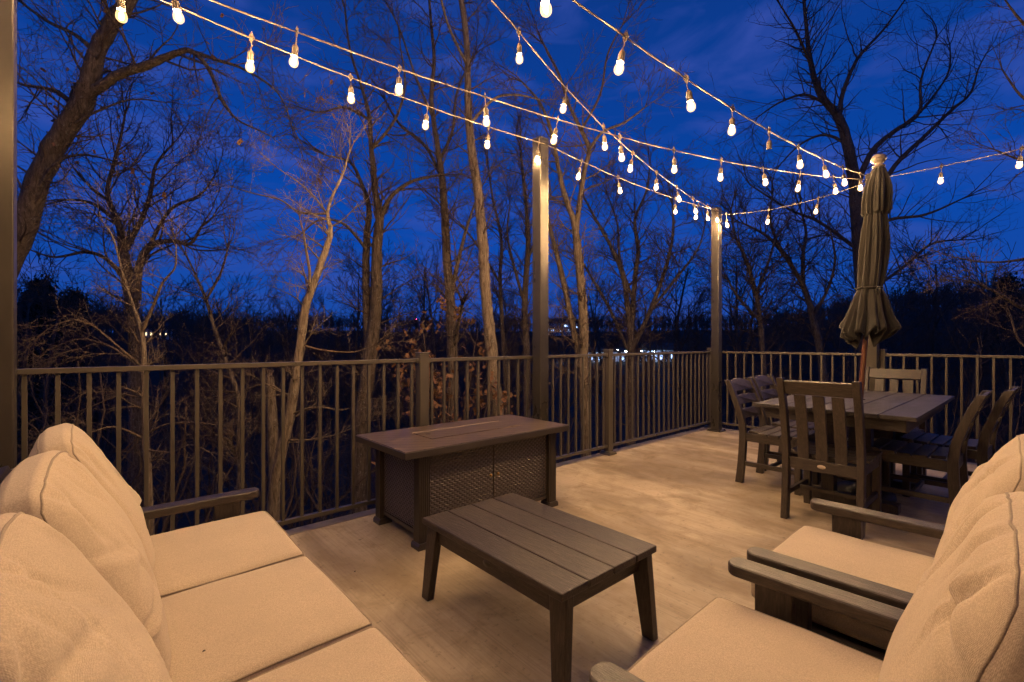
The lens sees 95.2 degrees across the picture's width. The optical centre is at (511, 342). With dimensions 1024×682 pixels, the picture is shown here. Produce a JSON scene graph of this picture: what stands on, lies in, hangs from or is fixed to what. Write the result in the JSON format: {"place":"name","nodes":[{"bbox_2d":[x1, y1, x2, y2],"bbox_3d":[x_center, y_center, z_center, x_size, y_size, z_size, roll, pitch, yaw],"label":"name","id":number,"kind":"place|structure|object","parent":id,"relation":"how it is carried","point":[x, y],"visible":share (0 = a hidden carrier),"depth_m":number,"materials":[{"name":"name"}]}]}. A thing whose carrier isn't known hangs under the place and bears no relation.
{"place":"outdoors","nodes":[
{"label":"outdoors","id":0,"kind":"place"},
{"bbox_2d":[17,310,1020,533],"bbox_3d":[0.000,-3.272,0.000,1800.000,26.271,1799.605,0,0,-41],"label":"ground","id":1,"kind":"structure","parent":0,"point":[190,515],"depth_m":49.41,"materials":[{"name":"black plant"}]},
{"bbox_2d":[17,274,86,456],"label":"evergreen tree","id":2,"kind":"object","parent":1,"relation":"on","point":[31,406],"visible":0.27,"depth_m":33.55,"materials":[{"name":"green plant"}]},
{"bbox_2d":[17,271,104,419],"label":"bare tree","id":3,"kind":"object","parent":1,"relation":"on","point":[29,305],"visible":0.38,"depth_m":25.22,"materials":[{"name":"brown plant"}]},
{"bbox_2d":[17,236,126,435],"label":"bare tree","id":4,"kind":"object","parent":1,"relation":"on","point":[48,379],"visible":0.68,"depth_m":16.96,"materials":[{"name":"brown plant"}]},
{"bbox_2d":[35,286,110,437],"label":"evergreen tree","id":5,"kind":"object","parent":1,"relation":"on","point":[83,309],"visible":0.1,"depth_m":39.90,"materials":[{"name":"green plant"}]},
{"bbox_2d":[34,264,126,429],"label":"bare tree","id":6,"kind":"object","parent":1,"relation":"on","point":[108,333],"visible":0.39,"depth_m":21.80,"materials":[{"name":"brown plant"}]},
{"bbox_2d":[17,157,270,535],"bbox_3d":[-3.108,1.372,3.847,2.409,5.871,1.218,0,0,-6],"label":"sapling","id":7,"kind":"object","parent":1,"relation":"on","point":[143,343],"visible":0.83,"depth_m":3.87,"materials":[{"name":"brown plant"}]},
{"bbox_2d":[81,263,217,500],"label":"bare tree","id":8,"kind":"object","parent":1,"relation":"on","point":[167,348],"visible":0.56,"depth_m":20.33,"materials":[{"name":"brown plant"}]},
{"bbox_2d":[17,26,283,507],"bbox_3d":[-7.486,-0.703,9.017,6.082,10.785,2.995,0,0,-3],"label":"bare tree","id":9,"kind":"object","parent":1,"relation":"on","point":[136,375],"visible":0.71,"depth_m":8.92,"materials":[{"name":"brown plant"}]},
{"bbox_2d":[145,321,171,339],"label":"house","id":10,"kind":"structure","parent":1,"relation":"on","point":[167,338],"depth_m":161.68,"materials":[{"name":"white"}]},
{"bbox_2d":[17,0,359,277],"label":"leaning tree","id":11,"kind":"object","parent":1,"relation":"on","point":[90,85],"visible":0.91,"depth_m":5.90,"materials":[{"name":"brown plant"}]},
{"bbox_2d":[131,180,277,489],"bbox_3d":[-3.857,1.096,6.004,1.713,6.445,1.855,0,0,-41],"label":"bare tree","id":12,"kind":"object","parent":1,"relation":"on","point":[231,377],"visible":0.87,"depth_m":6.13,"materials":[{"name":"brown plant"}]},
{"bbox_2d":[163,268,250,512],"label":"bare tree","id":13,"kind":"object","parent":1,"relation":"on","point":[204,326],"visible":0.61,"depth_m":15.04,"materials":[{"name":"brown plant"}]},
{"bbox_2d":[180,274,288,487],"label":"bare tree","id":14,"kind":"object","parent":1,"relation":"on","point":[227,408],"visible":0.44,"depth_m":24.30,"materials":[{"name":"brown plant"}]},
{"bbox_2d":[207,271,299,487],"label":"bare tree","id":15,"kind":"object","parent":1,"relation":"on","point":[250,383],"visible":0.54,"depth_m":18.18,"materials":[{"name":"brown plant"}]},
{"bbox_2d":[265,368,279,519],"bbox_3d":[-2.852,2.294,5.603,0.190,3.998,0.203,0,0,-41],"label":"dead snag","id":16,"kind":"object","parent":1,"relation":"on","point":[272,428],"visible":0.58,"depth_m":5.55,"materials":[{"name":"brown plant"}]},
{"bbox_2d":[224,295,326,436],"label":"bare tree","id":17,"kind":"object","parent":1,"relation":"on","point":[287,329],"visible":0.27,"depth_m":26.61,"materials":[{"name":"brown plant"}]},
{"bbox_2d":[162,92,433,520],"bbox_3d":[-1.984,0.970,4.201,2.576,6.627,1.049,0,0,4],"label":"slender tree","id":18,"kind":"object","parent":1,"relation":"on","point":[274,487],"visible":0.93,"depth_m":4.26,"materials":[{"name":"brown plant"}]},
{"bbox_2d":[253,284,344,505],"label":"bare tree","id":19,"kind":"object","parent":1,"relation":"on","point":[289,378],"visible":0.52,"depth_m":14.78,"materials":[{"name":"brown plant"}]},
{"bbox_2d":[286,277,358,483],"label":"bare tree","id":20,"kind":"object","parent":1,"relation":"on","point":[325,399],"visible":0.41,"depth_m":20.80,"materials":[{"name":"brown plant"}]},
{"bbox_2d":[305,233,394,492],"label":"bare tree","id":21,"kind":"object","parent":1,"relation":"on","point":[356,343],"visible":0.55,"depth_m":16.68,"materials":[{"name":"brown plant"}]},
{"bbox_2d":[324,236,418,464],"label":"bare tree","id":22,"kind":"object","parent":1,"relation":"on","point":[383,328],"visible":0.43,"depth_m":30.25,"materials":[{"name":"brown plant"}]},
{"bbox_2d":[230,0,529,513],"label":"twin trunk tree","id":23,"kind":"object","parent":1,"relation":"on","point":[372,298],"visible":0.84,"depth_m":7.42,"materials":[{"name":"brown plant"}]},
{"bbox_2d":[341,281,425,429],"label":"bare tree","id":24,"kind":"object","parent":1,"relation":"on","point":[400,338],"visible":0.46,"depth_m":19.31,"materials":[{"name":"brown plant"}]},
{"bbox_2d":[383,239,464,387],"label":"bare tree","id":25,"kind":"object","parent":1,"relation":"on","point":[424,336],"visible":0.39,"depth_m":28.04,"materials":[{"name":"brown plant"}]},
{"bbox_2d":[386,239,478,424],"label":"bare tree","id":26,"kind":"object","parent":1,"relation":"on","point":[431,331],"visible":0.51,"depth_m":16.06,"materials":[{"name":"brown plant"}]},
{"bbox_2d":[340,0,531,421],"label":"bare tree","id":27,"kind":"object","parent":1,"relation":"on","point":[449,283],"visible":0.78,"depth_m":7.73,"materials":[{"name":"brown plant"}]},
{"bbox_2d":[371,295,515,473],"bbox_3d":[-0.866,1.781,6.596,1.885,4.886,1.772,0,0,25],"label":"leafy shrub","id":28,"kind":"object","parent":1,"relation":"on","point":[443,307],"visible":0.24,"depth_m":6.63,"materials":[{"name":"brown plant"}]},
{"bbox_2d":[401,102,531,414],"bbox_3d":[-0.671,-0.437,10.214,2.742,9.875,2.420,0,0,-41],"label":"bare tree","id":29,"kind":"object","parent":1,"relation":"on","point":[499,278],"visible":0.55,"depth_m":10.46,"materials":[{"name":"brown plant"}]},
{"bbox_2d":[446,247,519,417],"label":"bare tree","id":30,"kind":"object","parent":1,"relation":"on","point":[485,373],"visible":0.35,"depth_m":21.68,"materials":[{"name":"brown plant"}]},
{"bbox_2d":[427,0,592,416],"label":"bare tree","id":31,"kind":"object","parent":1,"relation":"on","point":[485,289],"visible":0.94,"depth_m":6.74,"materials":[{"name":"brown plant"}]},
{"bbox_2d":[458,271,572,415],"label":"bare tree","id":32,"kind":"object","parent":1,"relation":"on","point":[510,354],"visible":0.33,"depth_m":17.13,"materials":[{"name":"brown plant"}]},
{"bbox_2d":[454,81,578,422],"bbox_3d":[0.279,-0.490,9.711,2.485,9.967,2.659,0,0,11],"label":"bare tree","id":33,"kind":"object","parent":1,"relation":"on","point":[523,295],"visible":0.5,"depth_m":9.93,"materials":[{"name":"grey plant"}]},
{"bbox_2d":[17,269,1023,460],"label":"distant woods","id":34,"kind":"object","parent":1,"relation":"on","point":[947,316],"visible":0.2,"depth_m":77.46,"materials":[{"name":"black plant"}]},
{"bbox_2d":[17,254,1023,534],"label":"undergrowth","id":35,"kind":"object","parent":1,"relation":"on","point":[185,490],"visible":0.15,"depth_m":8.71,"materials":[{"name":"brown plant"}]},
{"bbox_2d":[509,285,574,389],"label":"bare tree","id":36,"kind":"object","parent":1,"relation":"on","point":[565,342],"visible":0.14,"depth_m":23.63,"materials":[{"name":"brown plant"}]},
{"bbox_2d":[548,319,578,335],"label":"building","id":37,"kind":"structure","parent":1,"relation":"on","point":[554,322],"depth_m":240.57,"materials":[{"name":"white"}]},
{"bbox_2d":[548,277,608,461],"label":"bare tree","id":38,"kind":"object","parent":1,"relation":"on","point":[564,396],"visible":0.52,"depth_m":16.04,"materials":[{"name":"brown plant"}]},
{"bbox_2d":[470,0,689,457],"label":"bare tree","id":39,"kind":"object","parent":1,"relation":"on","point":[580,341],"visible":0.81,"depth_m":7.17,"materials":[{"name":"brown plant"}]},
{"bbox_2d":[561,277,624,452],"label":"bare tree","id":40,"kind":"object","parent":1,"relation":"on","point":[599,371],"visible":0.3,"depth_m":19.84,"materials":[{"name":"brown plant"}]},
{"bbox_2d":[548,260,644,448],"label":"bare tree","id":41,"kind":"object","parent":1,"relation":"on","point":[599,344],"visible":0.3,"depth_m":28.63,"materials":[{"name":"brown plant"}]},
{"bbox_2d":[588,348,626,361],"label":"building","id":42,"kind":"structure","parent":1,"relation":"on","point":[614,352],"depth_m":169.47,"materials":[{"name":"white"}]},
{"bbox_2d":[548,105,741,445],"bbox_3d":[2.941,-0.650,11.314,4.295,10.493,3.416,0,0,5],"label":"bare tree","id":43,"kind":"object","parent":1,"relation":"on","point":[630,310],"visible":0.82,"depth_m":10.96,"materials":[{"name":"brown plant"}]},
{"bbox_2d":[608,282,690,438],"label":"bare tree","id":44,"kind":"object","parent":1,"relation":"on","point":[646,364],"visible":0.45,"depth_m":16.85,"materials":[{"name":"brown plant"}]},
{"bbox_2d":[640,343,678,361],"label":"house","id":45,"kind":"structure","parent":1,"relation":"on","point":[670,348],"depth_m":164.92,"materials":[{"name":"white"}]},
{"bbox_2d":[616,230,728,433],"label":"bare tree","id":46,"kind":"object","parent":1,"relation":"on","point":[700,299],"visible":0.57,"depth_m":22.58,"materials":[{"name":"brown plant"}]},
{"bbox_2d":[646,272,731,430],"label":"bare tree","id":47,"kind":"object","parent":1,"relation":"on","point":[688,345],"visible":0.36,"depth_m":30.32,"materials":[{"name":"brown plant"}]},
{"bbox_2d":[683,232,798,407],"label":"bare tree","id":48,"kind":"object","parent":1,"relation":"on","point":[736,336],"visible":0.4,"depth_m":26.13,"materials":[{"name":"brown plant"}]},
{"bbox_2d":[675,150,818,399],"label":"bare tree","id":49,"kind":"object","parent":1,"relation":"on","point":[756,290],"visible":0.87,"depth_m":12.93,"materials":[{"name":"brown plant"}]},
{"bbox_2d":[691,231,812,429],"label":"bare tree","id":50,"kind":"object","parent":1,"relation":"on","point":[730,335],"visible":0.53,"depth_m":19.28,"materials":[{"name":"brown plant"}]},
{"bbox_2d":[699,143,861,381],"bbox_3d":[8.410,-0.421,13.935,4.850,11.550,4.116,0,0,-41],"label":"bare tree","id":51,"kind":"object","parent":1,"relation":"on","point":[812,312],"visible":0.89,"depth_m":13.92,"materials":[{"name":"brown plant"}]},
{"bbox_2d":[749,293,824,422],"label":"bare tree","id":52,"kind":"object","parent":1,"relation":"on","point":[796,361],"visible":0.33,"depth_m":21.93,"materials":[{"name":"brown plant"}]},
{"bbox_2d":[757,280,839,397],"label":"bare tree","id":53,"kind":"object","parent":1,"relation":"on","point":[790,346],"visible":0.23,"depth_m":31.70,"materials":[{"name":"brown plant"}]},
{"bbox_2d":[693,0,1023,381],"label":"bare tree","id":54,"kind":"object","parent":1,"relation":"on","point":[849,152],"visible":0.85,"depth_m":14.91,"materials":[{"name":"brown plant"}]},
{"bbox_2d":[794,235,924,387],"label":"bare tree","id":55,"kind":"object","parent":1,"relation":"on","point":[847,344],"visible":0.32,"depth_m":19.16,"materials":[{"name":"brown plant"}]},
{"bbox_2d":[813,285,912,381],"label":"bare tree","id":56,"kind":"object","parent":1,"relation":"on","point":[836,361],"visible":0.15,"depth_m":27.33,"materials":[{"name":"brown plant"}]},
{"bbox_2d":[837,244,967,430],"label":"bare tree","id":57,"kind":"object","parent":1,"relation":"on","point":[896,359],"visible":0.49,"depth_m":20.52,"materials":[{"name":"brown plant"}]},
{"bbox_2d":[879,219,1011,433],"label":"bare tree","id":58,"kind":"object","parent":1,"relation":"on","point":[934,345],"visible":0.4,"depth_m":25.30,"materials":[{"name":"brown plant"}]},
{"bbox_2d":[889,0,1023,382],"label":"bare tree","id":59,"kind":"object","parent":1,"relation":"on","point":[1001,294],"visible":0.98,"depth_m":6.73,"materials":[{"name":"brown plant"}]},
{"bbox_2d":[908,224,1023,416],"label":"bare tree","id":60,"kind":"object","parent":1,"relation":"on","point":[970,396],"visible":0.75,"depth_m":18.26,"materials":[{"name":"brown plant"}]},
{"bbox_2d":[937,293,1023,437],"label":"bare tree","id":61,"kind":"object","parent":1,"relation":"on","point":[989,388],"visible":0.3,"depth_m":23.70,"materials":[{"name":"brown plant"}]},
{"bbox_2d":[940,294,1023,450],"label":"bare tree","id":62,"kind":"object","parent":1,"relation":"on","point":[1005,385],"visible":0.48,"depth_m":18.12,"materials":[{"name":"brown plant"}]},
{"bbox_2d":[966,263,1023,423],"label":"bare tree","id":63,"kind":"object","parent":1,"relation":"on","point":[1007,292],"visible":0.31,"depth_m":27.02,"materials":[{"name":"brown plant"}]},
{"bbox_2d":[970,272,1023,425],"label":"evergreen tree","id":64,"kind":"object","parent":1,"relation":"on","point":[1003,281],"visible":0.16,"depth_m":45.73,"materials":[{"name":"green plant"}]},
{"bbox_2d":[17,0,1023,332],"label":"sky","id":65,"kind":"structure","parent":0,"point":[718,34],"materials":[{"name":"blue"}]},
{"bbox_2d":[290,429,976,681],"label":"deck floor","id":66,"kind":"structure","parent":0,"point":[693,511],"depth_m":2.54,"materials":[{"name":"wood"}]},
{"bbox_2d":[0,0,16,468],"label":"light post","id":67,"kind":"object","parent":66,"relation":"on","point":[8,232],"visible":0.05,"depth_m":1.97,"materials":[{"name":"brown wood"}]},
{"bbox_2d":[0,423,429,681],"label":"sofa","id":68,"kind":"object","parent":66,"relation":"on","point":[98,583],"visible":1,"depth_m":1.10,"materials":[{"name":"beige fabric"}]},
{"bbox_2d":[415,352,429,426],"bbox_3d":[-0.665,0.625,3.462,0.131,1.102,0.128,0,0,-41],"label":"railing post","id":69,"kind":"object","parent":66,"relation":"on","point":[422,392],"visible":0.42,"depth_m":3.43,"materials":[{"name":"brown metal"}]},
{"bbox_2d":[17,358,419,531],"bbox_3d":[-1.501,0.614,2.732,2.149,0.993,0.052,0,0,-41],"label":"railing","id":70,"kind":"object","parent":69,"relation":"attached to","point":[58,372],"visible":0.68,"depth_m":2.68,"materials":[{"name":"brown metal"}]},
{"bbox_2d":[429,353,607,459],"bbox_3d":[0.175,0.614,4.195,2.157,0.993,0.052,0,0,-41],"label":"railing","id":71,"kind":"object","parent":69,"relation":"attached to","point":[517,358],"visible":0.62,"depth_m":4.33,"materials":[{"name":"brown metal"}]},
{"bbox_2d":[355,414,568,551],"bbox_3d":[-0.298,0.887,3.208,1.320,0.587,0.665,0,0,-41],"label":"fire pit table","id":72,"kind":"object","parent":66,"relation":"on","point":[422,472],"visible":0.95,"depth_m":2.97,"materials":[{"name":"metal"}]},
{"bbox_2d":[430,445,492,515],"bbox_3d":[-0.303,0.880,2.871,0.479,0.424,0.036,0,0,-41],"label":"door","id":73,"kind":"structure","parent":72,"relation":"in","point":[458,479],"depth_m":2.86,"materials":[{"name":"brown wicker"}]},
{"bbox_2d":[493,435,545,498],"bbox_3d":[0.066,0.880,3.194,0.479,0.424,0.036,0,0,-41],"label":"door","id":74,"kind":"structure","parent":72,"relation":"in","point":[519,467],"depth_m":3.19,"materials":[{"name":"brown plastic"}]},
{"bbox_2d":[422,493,657,681],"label":"coffee table","id":75,"kind":"object","parent":66,"relation":"on","point":[559,564],"visible":1,"depth_m":1.85,"materials":[{"name":"wood"}]},
{"bbox_2d":[532,136,548,420],"bbox_3d":[0.250,-0.304,4.108,0.180,2.962,0.180,0,0,-41],"label":"light post","id":76,"kind":"object","parent":66,"relation":"on","point":[540,289],"visible":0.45,"depth_m":4.07,"materials":[{"name":"brown wood"}]},
{"bbox_2d":[116,0,718,221],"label":"string light","id":77,"kind":"object","parent":76,"relation":"hanging from","point":[121,5],"visible":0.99,"depth_m":3.00,"materials":[{"name":"glass"}]},
{"bbox_2d":[600,349,616,455],"bbox_3d":[1.014,0.625,4.928,0.131,1.102,0.128,0,0,-41],"label":"railing post","id":78,"kind":"object","parent":66,"relation":"on","point":[608,451],"visible":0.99,"depth_m":4.89,"materials":[{"name":"brown metal"}]},
{"bbox_2d":[285,427,976,535],"bbox_3d":[1.291,1.328,0.954,9.600,0.304,6.540,0,0,-41],"label":"deck edge","id":79,"kind":"object","parent":66,"relation":"on","point":[313,526],"depth_m":3.31,"materials":[{"name":"wood"}]},
{"bbox_2d":[704,348,710,428],"bbox_3d":[2.732,0.625,6.427,0.131,1.102,0.128,0,0,-41],"label":"railing post","id":80,"kind":"object","parent":66,"relation":"on","point":[708,425],"visible":0.5,"depth_m":6.40,"materials":[{"name":"brown metal"}]},
{"bbox_2d":[613,351,710,445],"bbox_3d":[1.873,0.614,5.678,2.208,0.993,0.052,0,0,-41],"label":"railing","id":81,"kind":"object","parent":80,"relation":"attached to","point":[632,439],"visible":0.93,"depth_m":5.56,"materials":[{"name":"brown metal"}]},
{"bbox_2d":[707,207,725,431],"bbox_3d":[2.724,-0.304,6.228,0.180,2.962,0.180,0,0,-41],"label":"light post","id":82,"kind":"object","parent":66,"relation":"on","point":[716,326],"visible":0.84,"depth_m":6.19,"materials":[{"name":"brown wood"}]},
{"bbox_2d":[491,0,718,219],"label":"string light","id":83,"kind":"object","parent":82,"relation":"hanging from","point":[519,52],"visible":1,"depth_m":3.61,"materials":[{"name":"rubber"}]},
{"bbox_2d":[720,183,863,226],"bbox_3d":[3.279,-1.582,5.604,0.052,0.262,1.562,0,0,-41],"label":"string light","id":84,"kind":"object","parent":82,"relation":"hanging from","point":[816,207],"visible":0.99,"depth_m":5.60,"materials":[{"name":"glass"}]},
{"bbox_2d":[724,377,818,495],"bbox_3d":[2.198,0.750,3.953,0.464,0.861,0.605,0,0,-41],"label":"dining chair","id":85,"kind":"object","parent":66,"relation":"on","point":[764,434],"visible":0.87,"depth_m":3.93,"materials":[{"name":"brown wood"}]},
{"bbox_2d":[749,375,820,480],"bbox_3d":[2.598,0.750,4.322,0.464,0.861,0.605,0,0,-41],"label":"dining chair","id":86,"kind":"object","parent":66,"relation":"on","point":[760,381],"visible":0.27,"depth_m":4.37,"materials":[{"name":"brown wood"}]},
{"bbox_2d":[589,492,1023,681],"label":"armchair","id":87,"kind":"object","parent":66,"relation":"on","point":[960,618],"visible":1,"depth_m":0.95,"materials":[{"name":"beige fabric"}]},
{"bbox_2d":[776,377,881,537],"bbox_3d":[2.117,0.708,3.116,0.583,0.945,0.456,0,0,-41],"label":"dining chair","id":88,"kind":"object","parent":66,"relation":"on","point":[841,453],"visible":0.93,"depth_m":3.01,"materials":[{"name":"wood"}]},
{"bbox_2d":[754,390,954,514],"bbox_3d":[2.709,0.805,3.640,1.700,0.725,0.914,0,0,-41],"label":"dining table","id":89,"kind":"object","parent":66,"relation":"on","point":[889,414],"visible":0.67,"depth_m":3.33,"materials":[{"name":"brown wood"}]},
{"bbox_2d":[837,153,900,501],"bbox_3d":[2.719,-0.141,3.629,0.460,2.642,0.460,0,0,-41],"label":"patio umbrella","id":90,"kind":"object","parent":66,"relation":"on","point":[870,311],"visible":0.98,"depth_m":3.57,"materials":[{"name":"brown fabric"}]},
{"bbox_2d":[865,173,878,440],"bbox_3d":[3.826,-0.304,4.966,0.180,2.962,0.180,0,0,-41],"label":"light post","id":91,"kind":"object","parent":66,"relation":"on","point":[872,360],"visible":0.08,"depth_m":4.93,"materials":[{"name":"brown metal"}]},
{"bbox_2d":[171,0,866,192],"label":"string light","id":92,"kind":"object","parent":91,"relation":"hanging from","point":[176,8],"visible":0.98,"depth_m":2.96,"materials":[{"name":"rubber"}]},
{"bbox_2d":[540,0,868,189],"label":"string light","id":93,"kind":"object","parent":91,"relation":"hanging from","point":[621,53],"visible":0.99,"depth_m":2.54,"materials":[{"name":"rubber"}]},
{"bbox_2d":[890,146,1023,182],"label":"string light","id":94,"kind":"object","parent":91,"relation":"hanging from","point":[1020,157],"visible":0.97,"depth_m":4.41,"materials":[{"name":"rubber"}]},
{"bbox_2d":[879,349,886,391],"bbox_3d":[3.965,0.625,5.015,0.131,1.102,0.128,0,0,-41],"label":"railing post","id":95,"kind":"object","parent":66,"relation":"on","point":[882,361],"visible":0.21,"depth_m":4.98,"materials":[{"name":"brown metal"}]},
{"bbox_2d":[722,351,860,440],"bbox_3d":[3.348,0.614,5.721,0.052,0.993,1.803,0,0,-41],"label":"railing","id":96,"kind":"object","parent":95,"relation":"attached to","point":[800,366],"visible":0.34,"depth_m":5.71,"materials":[{"name":"brown metal"}]},
{"bbox_2d":[885,353,1023,440],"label":"railing","id":97,"kind":"object","parent":95,"relation":"attached to","point":[977,357],"visible":0.52,"depth_m":4.54,"materials":[{"name":"brown metal"}]},
{"bbox_2d":[747,434,1023,660],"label":"armchair","id":98,"kind":"object","parent":66,"relation":"on","point":[843,555],"visible":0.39,"depth_m":1.47,"materials":[{"name":"beige fabric"}]},
{"bbox_2d":[864,367,927,474],"bbox_3d":[3.332,0.708,4.137,0.583,0.945,0.456,0,0,-41],"label":"dining chair","id":99,"kind":"object","parent":66,"relation":"on","point":[909,377],"visible":0.3,"depth_m":4.23,"materials":[{"name":"wood"}]},
{"bbox_2d":[872,390,991,505],"bbox_3d":[2.871,0.750,3.227,0.464,0.861,0.605,0,0,-41],"label":"dining chair","id":100,"kind":"object","parent":66,"relation":"on","point":[954,464],"visible":0.86,"depth_m":3.14,"materials":[{"name":"brown wood"}]},
{"bbox_2d":[900,386,1019,496],"bbox_3d":[3.349,0.750,3.505,0.464,0.861,0.605,0,0,-39],"label":"dining chair","id":101,"kind":"object","parent":66,"relation":"on","point":[983,446],"visible":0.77,"depth_m":3.43,"materials":[{"name":"brown wood"}]}
]}

